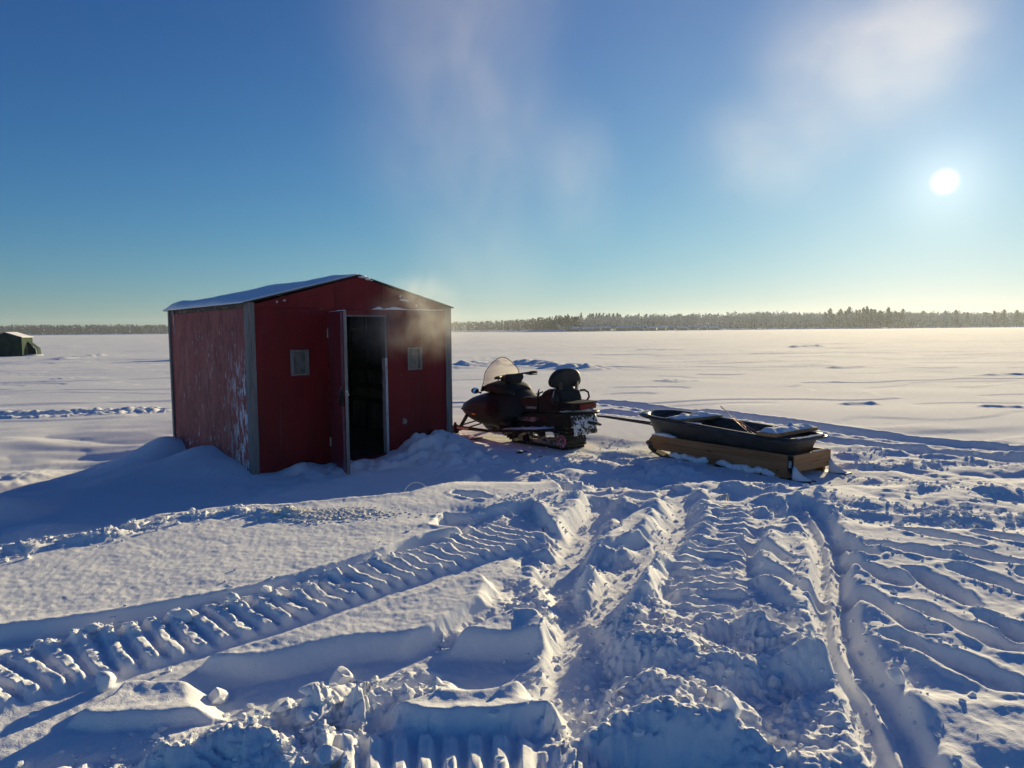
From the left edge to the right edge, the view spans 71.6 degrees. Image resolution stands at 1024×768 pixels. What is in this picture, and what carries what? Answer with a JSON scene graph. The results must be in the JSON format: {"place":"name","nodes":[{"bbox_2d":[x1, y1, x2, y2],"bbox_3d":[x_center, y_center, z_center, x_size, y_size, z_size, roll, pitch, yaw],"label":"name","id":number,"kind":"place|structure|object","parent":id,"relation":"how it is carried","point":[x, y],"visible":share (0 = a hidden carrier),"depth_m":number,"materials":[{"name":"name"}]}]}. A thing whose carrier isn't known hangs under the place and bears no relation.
{"place":"outdoors","nodes":[
{"label":"outdoors","id":0,"kind":"place"},
{"bbox_2d":[0,323,1023,767],"bbox_3d":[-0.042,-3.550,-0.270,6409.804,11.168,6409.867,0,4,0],"label":"snow ground","id":1,"kind":"structure","parent":0,"point":[90,443],"depth_m":3.98,"materials":[{"name":"white snow"}]},
{"bbox_2d":[0,332,41,355],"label":"green ice shack","id":2,"kind":"structure","parent":1,"relation":"on","point":[15,344],"depth_m":51.50,"materials":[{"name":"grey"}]},
{"bbox_2d":[0,324,167,334],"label":"woods","id":3,"kind":"object","parent":1,"relation":"on","point":[48,330],"visible":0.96,"depth_m":867.74,"materials":[{"name":"green plant"}]},
{"bbox_2d":[84,623,101,633],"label":"snow lump","id":4,"kind":"object","parent":1,"relation":"on","point":[91,628],"visible":0.96,"depth_m":3.17,"materials":[{"name":"white snow"}]},
{"bbox_2d":[96,671,115,692],"bbox_3d":[-1.587,1.162,2.774,0.073,0.094,0.091,-2,16,-16],"label":"snow lump","id":5,"kind":"object","parent":1,"relation":"on","point":[105,681],"visible":0.91,"depth_m":2.74,"materials":[{"name":"white snow"}]},
{"bbox_2d":[167,607,179,617],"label":"snow lump","id":6,"kind":"object","parent":1,"relation":"on","point":[171,613],"visible":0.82,"depth_m":3.32,"materials":[{"name":"white snow"}]},
{"bbox_2d":[174,608,192,623],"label":"snow lump","id":7,"kind":"object","parent":1,"relation":"on","point":[185,615],"visible":0.89,"depth_m":3.31,"materials":[{"name":"white snow"}]},
{"bbox_2d":[208,687,228,704],"bbox_3d":[-1.128,1.194,2.720,0.072,0.073,0.100,0,4,11],"label":"snow lump","id":8,"kind":"object","parent":1,"relation":"on","point":[218,696],"visible":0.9,"depth_m":2.69,"materials":[{"name":"white snow"}]},
{"bbox_2d":[226,592,239,600],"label":"snow lump","id":9,"kind":"object","parent":1,"relation":"on","point":[230,596],"visible":1,"depth_m":3.48,"materials":[{"name":"white snow"}]},
{"bbox_2d":[260,585,271,593],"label":"snow lump","id":10,"kind":"object","parent":1,"relation":"on","point":[264,589],"visible":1,"depth_m":3.60,"materials":[{"name":"white snow"}]},
{"bbox_2d":[266,697,288,712],"bbox_3d":[-0.877,1.208,2.667,0.058,0.055,0.086,3,17,40],"label":"snow lump","id":11,"kind":"object","parent":1,"relation":"on","point":[272,705],"visible":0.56,"depth_m":2.65,"materials":[{"name":"white snow"}]},
{"bbox_2d":[275,700,292,712],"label":"snow lump","id":12,"kind":"object","parent":1,"relation":"on","point":[285,706],"visible":1,"depth_m":2.52,"materials":[{"name":"white snow"}]},
{"bbox_2d":[285,698,294,706],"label":"snow lump","id":13,"kind":"object","parent":1,"relation":"on","point":[291,700],"visible":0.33,"depth_m":2.68,"materials":[{"name":"white snow"}]},
{"bbox_2d":[296,707,318,726],"bbox_3d":[-0.705,1.158,2.462,0.089,0.065,0.107,-1,-7,-9],"label":"snow lump","id":14,"kind":"object","parent":1,"relation":"on","point":[306,715],"visible":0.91,"depth_m":2.44,"materials":[{"name":"white snow"}]},
{"bbox_2d":[162,274,453,474],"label":"ice fishing shack","id":15,"kind":"structure","parent":1,"relation":"on","point":[340,371],"depth_m":9.01,"materials":[{"name":"red paint"}]},
{"bbox_2d":[290,349,309,375],"bbox_3d":[-2.545,-0.257,8.507,0.227,0.312,0.034,-4,6,-39],"label":"window frame","id":16,"kind":"structure","parent":15,"relation":"in","point":[299,359],"depth_m":8.51,"materials":[{"name":"grey wood"}]},
{"bbox_2d":[327,310,349,473],"bbox_3d":[-2.075,0.075,8.400,0.089,1.881,0.900,-3,5,-27],"label":"door","id":17,"kind":"structure","parent":15,"relation":"in","point":[337,325],"depth_m":8.31,"materials":[{"name":"red paint"}]},
{"bbox_2d":[407,347,421,369],"bbox_3d":[-1.305,-0.342,9.508,0.222,0.307,0.034,-4,6,-39],"label":"window frame","id":18,"kind":"structure","parent":15,"relation":"in","point":[414,354],"depth_m":9.52,"materials":[{"name":"grey wood"}]},
{"bbox_2d":[299,682,319,695],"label":"snow lump","id":19,"kind":"object","parent":1,"relation":"on","point":[307,689],"visible":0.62,"depth_m":2.54,"materials":[{"name":"white snow"}]},
{"bbox_2d":[309,579,318,585],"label":"snow lump","id":20,"kind":"object","parent":1,"relation":"on","point":[315,581],"visible":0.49,"depth_m":3.74,"materials":[{"name":"white snow"}]},
{"bbox_2d":[212,504,422,529],"bbox_3d":[-1.313,0.919,5.037,1.467,0.076,0.624,0,4,0],"label":"frozen slush","id":21,"kind":"object","parent":1,"relation":"on","point":[325,513],"visible":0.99,"depth_m":5.07,"materials":[{"name":"white snow"}]},
{"bbox_2d":[314,744,343,765],"bbox_3d":[-0.578,1.178,2.251,0.088,0.067,0.073,11,-5,-42],"label":"snow lump","id":22,"kind":"object","parent":1,"relation":"on","point":[328,755],"visible":0.99,"depth_m":2.23,"materials":[{"name":"white snow"}]},
{"bbox_2d":[329,666,356,684],"bbox_3d":[-0.689,1.189,2.857,0.101,0.080,0.086,2,5,32],"label":"snow lump","id":23,"kind":"object","parent":1,"relation":"on","point":[341,675],"visible":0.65,"depth_m":2.84,"materials":[{"name":"white snow"}]},
{"bbox_2d":[167,314,580,332],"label":"woods","id":24,"kind":"object","parent":1,"relation":"on","point":[542,324],"visible":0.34,"depth_m":656.69,"materials":[{"name":"green plant"}]},
{"bbox_2d":[370,551,381,558],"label":"snow lump","id":25,"kind":"object","parent":1,"relation":"on","point":[376,555],"visible":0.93,"depth_m":4.08,"materials":[{"name":"white snow"}]},
{"bbox_2d":[463,474,480,481],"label":"snow lump","id":26,"kind":"object","parent":1,"relation":"on","point":[473,478],"visible":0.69,"depth_m":7.67,"materials":[{"name":"white snow"}]},
{"bbox_2d":[453,357,601,449],"bbox_3d":[0.161,0.238,10.496,1.114,1.260,2.902,-4,6,-42],"label":"snowmobile","id":27,"kind":"object","parent":1,"relation":"on","point":[512,406],"visible":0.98,"depth_m":10.06,"materials":[{"name":"plastic"}]},
{"bbox_2d":[569,327,579,331],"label":"cottage","id":28,"kind":"structure","parent":1,"relation":"on","point":[576,329],"depth_m":492.07,"materials":[{"name":"grey"}]},
{"bbox_2d":[579,327,593,330],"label":"cottage","id":29,"kind":"structure","parent":1,"relation":"on","point":[586,328],"depth_m":498.87,"materials":[{"name":"grey"}]},
{"bbox_2d":[593,327,601,330],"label":"cottage","id":30,"kind":"structure","parent":1,"relation":"on","point":[597,329],"depth_m":504.90,"materials":[{"name":"grey"}]},
{"bbox_2d":[592,314,603,326],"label":"frosted tree","id":31,"kind":"object","parent":1,"relation":"on","point":[599,321],"visible":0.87,"depth_m":536.83,"materials":[{"name":"grey plant"}]},
{"bbox_2d":[601,326,610,330],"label":"cottage","id":32,"kind":"structure","parent":1,"relation":"on","point":[607,328],"depth_m":517.49,"materials":[{"name":"white"}]},
{"bbox_2d":[615,326,628,329],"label":"cottage","id":33,"kind":"structure","parent":1,"relation":"on","point":[621,327],"depth_m":526.61,"materials":[{"name":"white"}]},
{"bbox_2d":[630,315,639,325],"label":"frosted tree","id":34,"kind":"object","parent":1,"relation":"on","point":[634,319],"visible":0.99,"depth_m":554.63,"materials":[{"name":"grey plant"}]},
{"bbox_2d":[646,326,657,330],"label":"cottage","id":35,"kind":"structure","parent":1,"relation":"on","point":[651,328],"depth_m":546.25,"materials":[{"name":"white"}]},
{"bbox_2d":[647,313,658,325],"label":"frosted tree","id":36,"kind":"object","parent":1,"relation":"on","point":[654,320],"visible":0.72,"depth_m":585.58,"materials":[{"name":"grey plant"}]},
{"bbox_2d":[657,326,666,329],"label":"cottage","id":37,"kind":"structure","parent":1,"relation":"on","point":[661,327],"depth_m":562.91,"materials":[{"name":"white"}]},
{"bbox_2d":[676,326,687,329],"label":"cottage","id":38,"kind":"structure","parent":1,"relation":"on","point":[681,327],"depth_m":579.11,"materials":[{"name":"white"}]},
{"bbox_2d":[699,326,706,329],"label":"cottage","id":39,"kind":"structure","parent":1,"relation":"on","point":[702,327],"depth_m":601.40,"materials":[{"name":"white"}]},
{"bbox_2d":[697,315,709,324],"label":"frosted tree","id":40,"kind":"object","parent":1,"relation":"on","point":[701,321],"visible":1,"depth_m":615.65,"materials":[{"name":"grey plant"}]},
{"bbox_2d":[707,326,718,329],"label":"cottage","id":41,"kind":"structure","parent":1,"relation":"on","point":[713,327],"depth_m":611.88,"materials":[{"name":"white"}]},
{"bbox_2d":[596,415,851,483],"bbox_3d":[2.300,0.745,9.159,0.832,0.388,3.872,-4,5,-36],"label":"wooden sled","id":42,"kind":"object","parent":1,"relation":"on","point":[781,466],"visible":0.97,"depth_m":8.08,"materials":[{"name":"brown wood"}]},
{"bbox_2d":[639,409,827,454],"bbox_3d":[2.589,0.624,8.752,0.820,0.404,2.430,-4,5,-36],"label":"sled tub","id":43,"kind":"object","parent":42,"relation":"on","point":[726,431],"visible":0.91,"depth_m":8.50,"materials":[{"name":"black plastic"}]},
{"bbox_2d":[666,411,722,421],"bbox_3d":[2.340,0.409,9.132,0.805,0.095,0.250,-3,5,-33],"label":"seat plank","id":44,"kind":"object","parent":43,"relation":"on","point":[699,416],"visible":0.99,"depth_m":9.03,"materials":[{"name":"white"}]},
{"bbox_2d":[721,406,755,433],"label":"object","id":45,"kind":"object","parent":43,"relation":"in","point":[738,419],"visible":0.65,"depth_m":8.30,"materials":[{"name":"brown plant"}]},
{"bbox_2d":[756,422,817,437],"bbox_3d":[3.123,0.501,8.048,0.860,0.103,0.250,-4,5,-38],"label":"seat plank","id":46,"kind":"object","parent":43,"relation":"on","point":[789,428],"visible":1,"depth_m":7.89,"materials":[{"name":"white"}]},
{"bbox_2d":[722,311,735,322],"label":"frosted tree","id":47,"kind":"object","parent":1,"relation":"on","point":[726,321],"visible":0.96,"depth_m":660.93,"materials":[{"name":"grey plant"}]},
{"bbox_2d":[719,696,740,717],"bbox_3d":[0.744,1.102,2.408,0.074,0.111,0.080,-1,16,0],"label":"snow lump","id":48,"kind":"object","parent":1,"relation":"on","point":[730,705],"visible":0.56,"depth_m":2.38,"materials":[{"name":"white snow"}]},
{"bbox_2d":[736,313,746,321],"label":"frosted tree","id":49,"kind":"object","parent":1,"relation":"on","point":[740,319],"visible":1,"depth_m":656.44,"materials":[{"name":"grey plant"}]},
{"bbox_2d":[744,312,759,326],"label":"frosted tree","id":50,"kind":"object","parent":1,"relation":"on","point":[750,318],"visible":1,"depth_m":663.45,"materials":[{"name":"grey plant"}]},
{"bbox_2d":[746,310,762,327],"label":"frosted tree","id":51,"kind":"object","parent":1,"relation":"on","point":[756,317],"visible":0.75,"depth_m":679.22,"materials":[{"name":"grey plant"}]},
{"bbox_2d":[761,311,772,327],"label":"frosted tree","id":52,"kind":"object","parent":1,"relation":"on","point":[763,318],"visible":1,"depth_m":681.92,"materials":[{"name":"grey plant"}]},
{"bbox_2d":[763,313,779,324],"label":"frosted tree","id":53,"kind":"object","parent":1,"relation":"on","point":[774,319],"visible":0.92,"depth_m":683.86,"materials":[{"name":"grey plant"}]},
{"bbox_2d":[767,674,781,689],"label":"snow lump","id":54,"kind":"object","parent":1,"relation":"on","point":[774,681],"visible":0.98,"depth_m":2.79,"materials":[{"name":"white snow"}]},
{"bbox_2d":[773,314,783,327],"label":"frosted tree","id":55,"kind":"object","parent":1,"relation":"on","point":[777,318],"visible":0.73,"depth_m":705.40,"materials":[{"name":"grey plant"}]},
{"bbox_2d":[777,311,790,327],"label":"frosted tree","id":56,"kind":"object","parent":1,"relation":"on","point":[783,315],"visible":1,"depth_m":674.17,"materials":[{"name":"grey plant"}]},
{"bbox_2d":[554,311,1023,329],"bbox_3d":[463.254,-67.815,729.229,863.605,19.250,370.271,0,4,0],"label":"frosted woods","id":57,"kind":"object","parent":1,"relation":"on","point":[713,320],"visible":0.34,"depth_m":720.61,"materials":[{"name":"green plant"}]},
{"bbox_2d":[566,321,1023,330],"bbox_3d":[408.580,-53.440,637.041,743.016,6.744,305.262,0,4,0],"label":"shore brush","id":58,"kind":"object","parent":1,"relation":"on","point":[851,326],"visible":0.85,"depth_m":686.50,"materials":[{"name":"plant"}]},
{"bbox_2d":[788,313,801,323],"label":"frosted tree","id":59,"kind":"object","parent":1,"relation":"on","point":[794,317],"visible":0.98,"depth_m":713.32,"materials":[{"name":"grey plant"}]},
{"bbox_2d":[808,314,819,327],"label":"frosted tree","id":60,"kind":"object","parent":1,"relation":"on","point":[813,320],"visible":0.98,"depth_m":686.30,"materials":[{"name":"grey plant"}]},
{"bbox_2d":[815,313,826,322],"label":"frosted tree","id":61,"kind":"object","parent":1,"relation":"on","point":[820,316],"visible":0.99,"depth_m":686.15,"materials":[{"name":"grey plant"}]},
{"bbox_2d":[822,312,828,326],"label":"pine tree","id":62,"kind":"object","parent":1,"relation":"on","point":[825,322],"visible":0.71,"depth_m":732.05,"materials":[{"name":"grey plant"}]},
{"bbox_2d":[828,308,832,323],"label":"pine tree","id":63,"kind":"object","parent":1,"relation":"on","point":[829,311],"visible":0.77,"depth_m":733.98,"materials":[{"name":"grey plant"}]},
{"bbox_2d":[830,313,836,324],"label":"pine tree","id":64,"kind":"object","parent":1,"relation":"on","point":[833,321],"visible":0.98,"depth_m":715.85,"materials":[{"name":"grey plant"}]},
{"bbox_2d":[835,313,841,323],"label":"pine tree","id":65,"kind":"object","parent":1,"relation":"on","point":[837,319],"visible":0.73,"depth_m":727.48,"materials":[{"name":"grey plant"}]},
{"bbox_2d":[842,311,848,323],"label":"pine tree","id":66,"kind":"object","parent":1,"relation":"on","point":[845,318],"visible":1,"depth_m":696.73,"materials":[{"name":"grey plant"}]},
{"bbox_2d":[843,310,854,325],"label":"frosted tree","id":67,"kind":"object","parent":1,"relation":"on","point":[849,317],"visible":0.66,"depth_m":708.56,"materials":[{"name":"grey plant"}]},
{"bbox_2d":[853,310,859,322],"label":"pine tree","id":68,"kind":"object","parent":1,"relation":"on","point":[856,318],"visible":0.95,"depth_m":729.38,"materials":[{"name":"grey plant"}]},
{"bbox_2d":[858,307,867,323],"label":"pine tree","id":69,"kind":"object","parent":1,"relation":"on","point":[863,315],"visible":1,"depth_m":700.88,"materials":[{"name":"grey plant"}]},
{"bbox_2d":[860,308,871,323],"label":"pine tree","id":70,"kind":"object","parent":1,"relation":"on","point":[867,311],"visible":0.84,"depth_m":702.80,"materials":[{"name":"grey plant"}]},
{"bbox_2d":[867,309,875,326],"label":"pine tree","id":71,"kind":"object","parent":1,"relation":"on","point":[871,312],"visible":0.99,"depth_m":694.35,"materials":[{"name":"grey plant"}]},
{"bbox_2d":[873,309,876,326],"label":"pine tree","id":72,"kind":"object","parent":1,"relation":"on","point":[875,311],"visible":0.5,"depth_m":714.71,"materials":[{"name":"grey plant"}]},
{"bbox_2d":[874,312,883,324],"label":"pine tree","id":73,"kind":"object","parent":1,"relation":"on","point":[877,322],"visible":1,"depth_m":683.52,"materials":[{"name":"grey plant"}]},
{"bbox_2d":[875,310,884,326],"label":"pine tree","id":74,"kind":"object","parent":1,"relation":"on","point":[881,317],"visible":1,"depth_m":685.45,"materials":[{"name":"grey plant"}]},
{"bbox_2d":[882,307,889,321],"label":"pine tree","id":75,"kind":"object","parent":1,"relation":"on","point":[888,309],"visible":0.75,"depth_m":699.86,"materials":[{"name":"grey plant"}]},
{"bbox_2d":[887,311,893,323],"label":"pine tree","id":76,"kind":"object","parent":1,"relation":"on","point":[891,317],"visible":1,"depth_m":688.57,"materials":[{"name":"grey plant"}]},
{"bbox_2d":[885,667,904,684],"bbox_3d":[1.499,1.133,2.772,0.061,0.059,0.082,-3,16,-25],"label":"snow lump","id":77,"kind":"object","parent":1,"relation":"on","point":[896,675],"visible":1,"depth_m":2.75,"materials":[{"name":"white snow"}]},
{"bbox_2d":[892,311,900,324],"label":"pine tree","id":78,"kind":"object","parent":1,"relation":"on","point":[895,320],"visible":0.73,"depth_m":716.08,"materials":[{"name":"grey plant"}]},
{"bbox_2d":[898,309,905,324],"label":"pine tree","id":79,"kind":"object","parent":1,"relation":"on","point":[902,316],"visible":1,"depth_m":719.48,"materials":[{"name":"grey plant"}]},
{"bbox_2d":[905,311,918,325],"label":"frosted tree","id":80,"kind":"object","parent":1,"relation":"on","point":[914,318],"visible":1,"depth_m":713.95,"materials":[{"name":"grey plant"}]},
{"bbox_2d":[924,311,934,321],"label":"frosted tree","id":81,"kind":"object","parent":1,"relation":"on","point":[928,314],"visible":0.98,"depth_m":745.51,"materials":[{"name":"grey plant"}]},
{"bbox_2d":[931,312,945,325],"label":"frosted tree","id":82,"kind":"object","parent":1,"relation":"on","point":[936,317],"visible":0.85,"depth_m":752.97,"materials":[{"name":"grey plant"}]},
{"bbox_2d":[937,315,948,325],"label":"frosted tree","id":83,"kind":"object","parent":1,"relation":"on","point":[945,319],"visible":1,"depth_m":736.03,"materials":[{"name":"grey plant"}]},
{"bbox_2d":[951,310,958,322],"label":"pine tree","id":84,"kind":"object","parent":1,"relation":"on","point":[956,312],"visible":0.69,"depth_m":761.21,"materials":[{"name":"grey plant"}]},
{"bbox_2d":[950,312,964,319],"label":"frosted tree","id":85,"kind":"object","parent":1,"relation":"on","point":[958,316],"visible":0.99,"depth_m":748.19,"materials":[{"name":"grey plant"}]},
{"bbox_2d":[964,312,970,323],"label":"pine tree","id":86,"kind":"object","parent":1,"relation":"on","point":[967,317],"visible":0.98,"depth_m":788.22,"materials":[{"name":"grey plant"}]},
{"bbox_2d":[969,314,979,321],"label":"frosted tree","id":87,"kind":"object","parent":1,"relation":"on","point":[974,318],"visible":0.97,"depth_m":790.90,"materials":[{"name":"grey plant"}]},
{"bbox_2d":[976,315,986,321],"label":"frosted tree","id":88,"kind":"object","parent":1,"relation":"on","point":[981,319],"visible":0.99,"depth_m":759.43,"materials":[{"name":"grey plant"}]},
{"bbox_2d":[990,311,997,322],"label":"pine tree","id":89,"kind":"object","parent":1,"relation":"on","point":[994,320],"visible":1,"depth_m":735.73,"materials":[{"name":"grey plant"}]},
{"bbox_2d":[998,309,1008,325],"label":"pine tree","id":90,"kind":"object","parent":1,"relation":"on","point":[1003,318],"visible":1,"depth_m":773.50,"materials":[{"name":"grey plant"}]},
{"bbox_2d":[1012,310,1021,326],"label":"pine tree","id":91,"kind":"object","parent":1,"relation":"on","point":[1016,316],"visible":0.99,"depth_m":747.66,"materials":[{"name":"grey plant"}]},
{"bbox_2d":[0,0,1023,328],"label":"sky","id":92,"kind":"structure","parent":0,"point":[486,160],"materials":[{"name":"blue"}]}
]}

